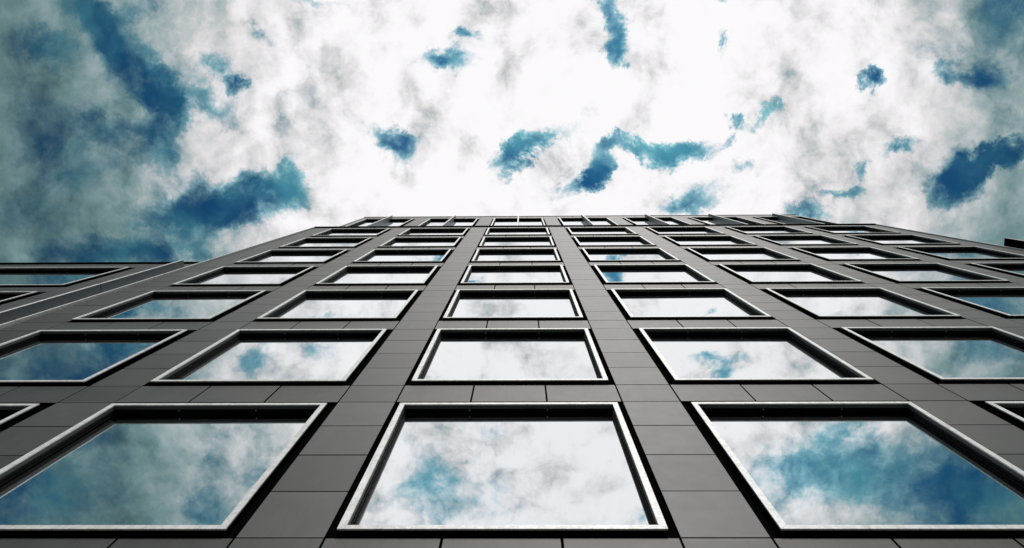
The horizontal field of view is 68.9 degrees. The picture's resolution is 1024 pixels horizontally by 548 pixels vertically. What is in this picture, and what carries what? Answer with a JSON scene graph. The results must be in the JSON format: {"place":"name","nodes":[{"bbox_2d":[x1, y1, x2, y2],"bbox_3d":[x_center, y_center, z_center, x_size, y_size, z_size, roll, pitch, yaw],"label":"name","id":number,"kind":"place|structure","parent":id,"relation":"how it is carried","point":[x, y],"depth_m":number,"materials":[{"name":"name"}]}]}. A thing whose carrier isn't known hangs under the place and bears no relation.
{"place":"outdoors","nodes":[
{"label":"outdoors","id":0,"kind":"place"},
{"bbox_2d":[0,262,198,311],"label":"office building","id":1,"kind":"structure","parent":0,"point":[22,283],"depth_m":17.27,"materials":[{"name":"metal"}]},
{"bbox_2d":[0,291,38,304],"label":"window","id":2,"kind":"structure","parent":1,"relation":"in","point":[5,296],"depth_m":14.67,"materials":[{"name":"metal"}]},
{"bbox_2d":[0,267,129,287],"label":"window","id":3,"kind":"structure","parent":1,"relation":"in","point":[9,276],"depth_m":17.54,"materials":[{"name":"glass"}]},
{"bbox_2d":[0,213,1023,547],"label":"office building","id":4,"kind":"structure","parent":0,"point":[694,381],"depth_m":8.24,"materials":[{"name":"metal"}]},
{"bbox_2d":[0,404,39,430],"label":"window","id":5,"kind":"structure","parent":4,"relation":"in","point":[10,414],"depth_m":7.69,"materials":[{"name":"metal"}]},
{"bbox_2d":[0,329,187,386],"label":"window","id":6,"kind":"structure","parent":4,"relation":"in","point":[40,357],"depth_m":10.22,"materials":[{"name":"glass"}]},
{"bbox_2d":[0,403,326,538],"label":"window","id":7,"kind":"structure","parent":4,"relation":"in","point":[126,470],"depth_m":6.28,"materials":[{"name":"glass"}]},
{"bbox_2d":[71,290,265,321],"bbox_3d":[-5.991,0.653,13.427,2.251,2.700,0.260,0,-82,1],"label":"window","id":8,"kind":"structure","parent":4,"relation":"in","point":[207,305],"depth_m":13.47,"materials":[{"name":"glass"}]},
{"bbox_2d":[171,266,314,286],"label":"window","id":9,"kind":"structure","parent":4,"relation":"in","point":[243,276],"depth_m":17.07,"materials":[{"name":"glass"}]},
{"bbox_2d":[150,329,386,386],"bbox_3d":[-3.021,1.157,9.927,2.251,2.700,0.260,0,-82,1],"label":"window","id":10,"kind":"structure","parent":4,"relation":"in","point":[244,357],"depth_m":9.84,"materials":[{"name":"glass"}]},
{"bbox_2d":[235,249,347,263],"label":"window","id":11,"kind":"structure","parent":4,"relation":"in","point":[270,256],"depth_m":20.62,"materials":[{"name":"glass"}]},
{"bbox_2d":[279,237,371,247],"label":"window","id":12,"kind":"structure","parent":4,"relation":"in","point":[354,242],"depth_m":24.21,"materials":[{"name":"glass"}]},
{"bbox_2d":[257,290,418,321],"bbox_3d":[-2.979,0.640,13.388,2.251,2.700,0.260,0,-82,1],"label":"window","id":13,"kind":"structure","parent":4,"relation":"in","point":[308,305],"depth_m":13.45,"materials":[{"name":"glass"}]},
{"bbox_2d":[311,228,389,236],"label":"window","id":14,"kind":"structure","parent":4,"relation":"in","point":[360,232],"depth_m":27.64,"materials":[{"name":"glass"}]},
{"bbox_2d":[316,265,437,285],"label":"window","id":15,"kind":"structure","parent":4,"relation":"in","point":[405,275],"depth_m":17.06,"materials":[{"name":"glass"}]},
{"bbox_2d":[347,219,413,225],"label":"window","id":16,"kind":"structure","parent":4,"relation":"in","point":[393,222],"depth_m":33.80,"materials":[{"name":"glass"}]},
{"bbox_2d":[353,249,450,262],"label":"window","id":17,"kind":"structure","parent":4,"relation":"in","point":[376,255],"depth_m":20.67,"materials":[{"name":"glass"}]},
{"bbox_2d":[379,237,460,247],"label":"window","id":18,"kind":"structure","parent":4,"relation":"in","point":[396,242],"depth_m":24.24,"materials":[{"name":"glass"}]},
{"bbox_2d":[398,228,467,236],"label":"window","id":19,"kind":"structure","parent":4,"relation":"in","point":[418,232],"depth_m":27.84,"materials":[{"name":"glass"}]},
{"bbox_2d":[418,218,477,225],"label":"window","id":20,"kind":"structure","parent":4,"relation":"in","point":[432,221],"depth_m":33.73,"materials":[{"name":"glass"}]},
{"bbox_2d":[337,402,667,538],"bbox_3d":[-0.051,1.660,6.427,2.251,2.700,0.260,0,-82,1],"label":"window","id":21,"kind":"structure","parent":4,"relation":"in","point":[478,470],"depth_m":6.10,"materials":[{"name":"glass"}]},
{"bbox_2d":[411,328,607,386],"bbox_3d":[-0.009,1.143,9.888,2.251,2.700,0.260,0,-82,1],"label":"window","id":22,"kind":"structure","parent":4,"relation":"in","point":[458,356],"depth_m":9.81,"materials":[{"name":"glass"}]},
{"bbox_2d":[443,289,582,321],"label":"window","id":23,"kind":"structure","parent":4,"relation":"in","point":[487,305],"depth_m":13.43,"materials":[{"name":"glass"}]},
{"bbox_2d":[461,265,568,285],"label":"window","id":24,"kind":"structure","parent":4,"relation":"in","point":[495,275],"depth_m":17.04,"materials":[{"name":"glass"}]},
{"bbox_2d":[472,248,559,262],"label":"window","id":25,"kind":"structure","parent":4,"relation":"in","point":[525,255],"depth_m":20.56,"materials":[{"name":"glass"}]},
{"bbox_2d":[479,236,553,247],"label":"window","id":26,"kind":"structure","parent":4,"relation":"in","point":[546,241],"depth_m":24.13,"materials":[{"name":"glass"}]},
{"bbox_2d":[485,227,549,236],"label":"window","id":27,"kind":"structure","parent":4,"relation":"in","point":[543,231],"depth_m":27.60,"materials":[{"name":"glass"}]},
{"bbox_2d":[491,218,544,225],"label":"window","id":28,"kind":"structure","parent":4,"relation":"in","point":[497,221],"depth_m":33.94,"materials":[{"name":"glass"}]},
{"bbox_2d":[559,217,617,224],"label":"window","id":29,"kind":"structure","parent":4,"relation":"in","point":[600,220],"depth_m":33.64,"materials":[{"name":"glass"}]},
{"bbox_2d":[567,227,636,235],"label":"window","id":30,"kind":"structure","parent":4,"relation":"in","point":[574,231],"depth_m":27.74,"materials":[{"name":"glass"}]},
{"bbox_2d":[574,236,654,246],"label":"window","id":31,"kind":"structure","parent":4,"relation":"in","point":[582,241],"depth_m":24.16,"materials":[{"name":"glass"}]},
{"bbox_2d":[582,248,679,262],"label":"window","id":32,"kind":"structure","parent":4,"relation":"in","point":[619,255],"depth_m":20.58,"materials":[{"name":"glass"}]},
{"bbox_2d":[594,264,714,284],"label":"window","id":33,"kind":"structure","parent":4,"relation":"in","point":[616,274],"depth_m":16.96,"materials":[{"name":"glass"}]},
{"bbox_2d":[624,217,689,224],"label":"window","id":34,"kind":"structure","parent":4,"relation":"in","point":[634,220],"depth_m":33.56,"materials":[{"name":"glass"}]},
{"bbox_2d":[646,227,724,234],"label":"window","id":35,"kind":"structure","parent":4,"relation":"in","point":[657,230],"depth_m":27.57,"materials":[{"name":"glass"}]},
{"bbox_2d":[611,288,771,320],"bbox_3d":[3.046,0.612,13.311,2.251,2.700,0.260,0,-82,1],"label":"window","id":36,"kind":"structure","parent":4,"relation":"in","point":[676,304],"depth_m":13.38,"materials":[{"name":"glass"}]},
{"bbox_2d":[664,236,755,245],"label":"window","id":37,"kind":"structure","parent":4,"relation":"in","point":[678,240],"depth_m":24.04,"materials":[{"name":"glass"}]},
{"bbox_2d":[688,217,763,223],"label":"window","id":38,"kind":"structure","parent":4,"relation":"in","point":[705,220],"depth_m":33.34,"materials":[{"name":"glass"}]},
{"bbox_2d":[687,247,799,261],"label":"window","id":39,"kind":"structure","parent":4,"relation":"in","point":[724,254],"depth_m":20.46,"materials":[{"name":"glass"}]},
{"bbox_2d":[638,327,873,385],"bbox_3d":[3.004,1.129,9.849,2.251,2.700,0.260,0,-82,1],"label":"window","id":40,"kind":"structure","parent":4,"relation":"in","point":[740,356],"depth_m":9.77,"materials":[{"name":"glass"}]},
{"bbox_2d":[726,226,811,234],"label":"window","id":41,"kind":"structure","parent":4,"relation":"in","point":[747,230],"depth_m":27.65,"materials":[{"name":"glass"}]},
{"bbox_2d":[718,264,861,283],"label":"window","id":42,"kind":"structure","parent":4,"relation":"in","point":[750,273],"depth_m":16.87,"materials":[{"name":"glass"}]},
{"bbox_2d":[753,216,838,223],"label":"window","id":43,"kind":"structure","parent":4,"relation":"in","point":[770,219],"depth_m":33.13,"materials":[{"name":"glass"}]},
{"bbox_2d":[754,235,857,245],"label":"window","id":44,"kind":"structure","parent":4,"relation":"in","point":[781,240],"depth_m":23.90,"materials":[{"name":"glass"}]},
{"bbox_2d":[805,226,900,233],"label":"window","id":45,"kind":"structure","parent":4,"relation":"in","point":[828,229],"depth_m":27.48,"materials":[{"name":"glass"}]},
{"bbox_2d":[792,247,919,260],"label":"window","id":46,"kind":"structure","parent":4,"relation":"in","point":[824,253],"depth_m":20.44,"materials":[{"name":"glass"}]},
{"bbox_2d":[691,401,1023,538],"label":"window","id":47,"kind":"structure","parent":4,"relation":"in","point":[815,470],"depth_m":6.17,"materials":[{"name":"glass"}]},
{"bbox_2d":[765,288,960,319],"bbox_3d":[6.059,0.598,13.272,2.251,2.700,0.260,0,-82,1],"label":"window","id":48,"kind":"structure","parent":4,"relation":"in","point":[819,303],"depth_m":13.30,"materials":[{"name":"glass"}]},
{"bbox_2d":[845,235,959,244],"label":"window","id":49,"kind":"structure","parent":4,"relation":"in","point":[876,239],"depth_m":23.93,"materials":[{"name":"glass"}]},
{"bbox_2d":[844,263,1009,283],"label":"window","id":50,"kind":"structure","parent":4,"relation":"in","point":[898,273],"depth_m":16.86,"materials":[{"name":"glass"}]},
{"bbox_2d":[841,327,1023,383],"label":"window","id":51,"kind":"structure","parent":4,"relation":"in","point":[943,355],"depth_m":10.08,"materials":[{"name":"glass"}]},
{"bbox_2d":[897,246,1023,260],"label":"window","id":52,"kind":"structure","parent":4,"relation":"in","point":[950,253],"depth_m":20.43,"materials":[{"name":"glass"}]},
{"bbox_2d":[920,287,1023,318],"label":"window","id":53,"kind":"structure","parent":4,"relation":"in","point":[1004,302],"depth_m":13.88,"materials":[{"name":"glass"}]},
{"bbox_2d":[969,263,1023,277],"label":"window","id":54,"kind":"structure","parent":4,"relation":"in","point":[1015,269],"depth_m":17.70,"materials":[{"name":"glass"}]},
{"bbox_2d":[985,401,1023,428],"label":"window","id":55,"kind":"structure","parent":4,"relation":"in","point":[1012,411],"depth_m":7.58,"materials":[{"name":"metal"}]},
{"bbox_2d":[0,0,1023,262],"label":"sky","id":56,"kind":"structure","parent":0,"point":[131,130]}
]}

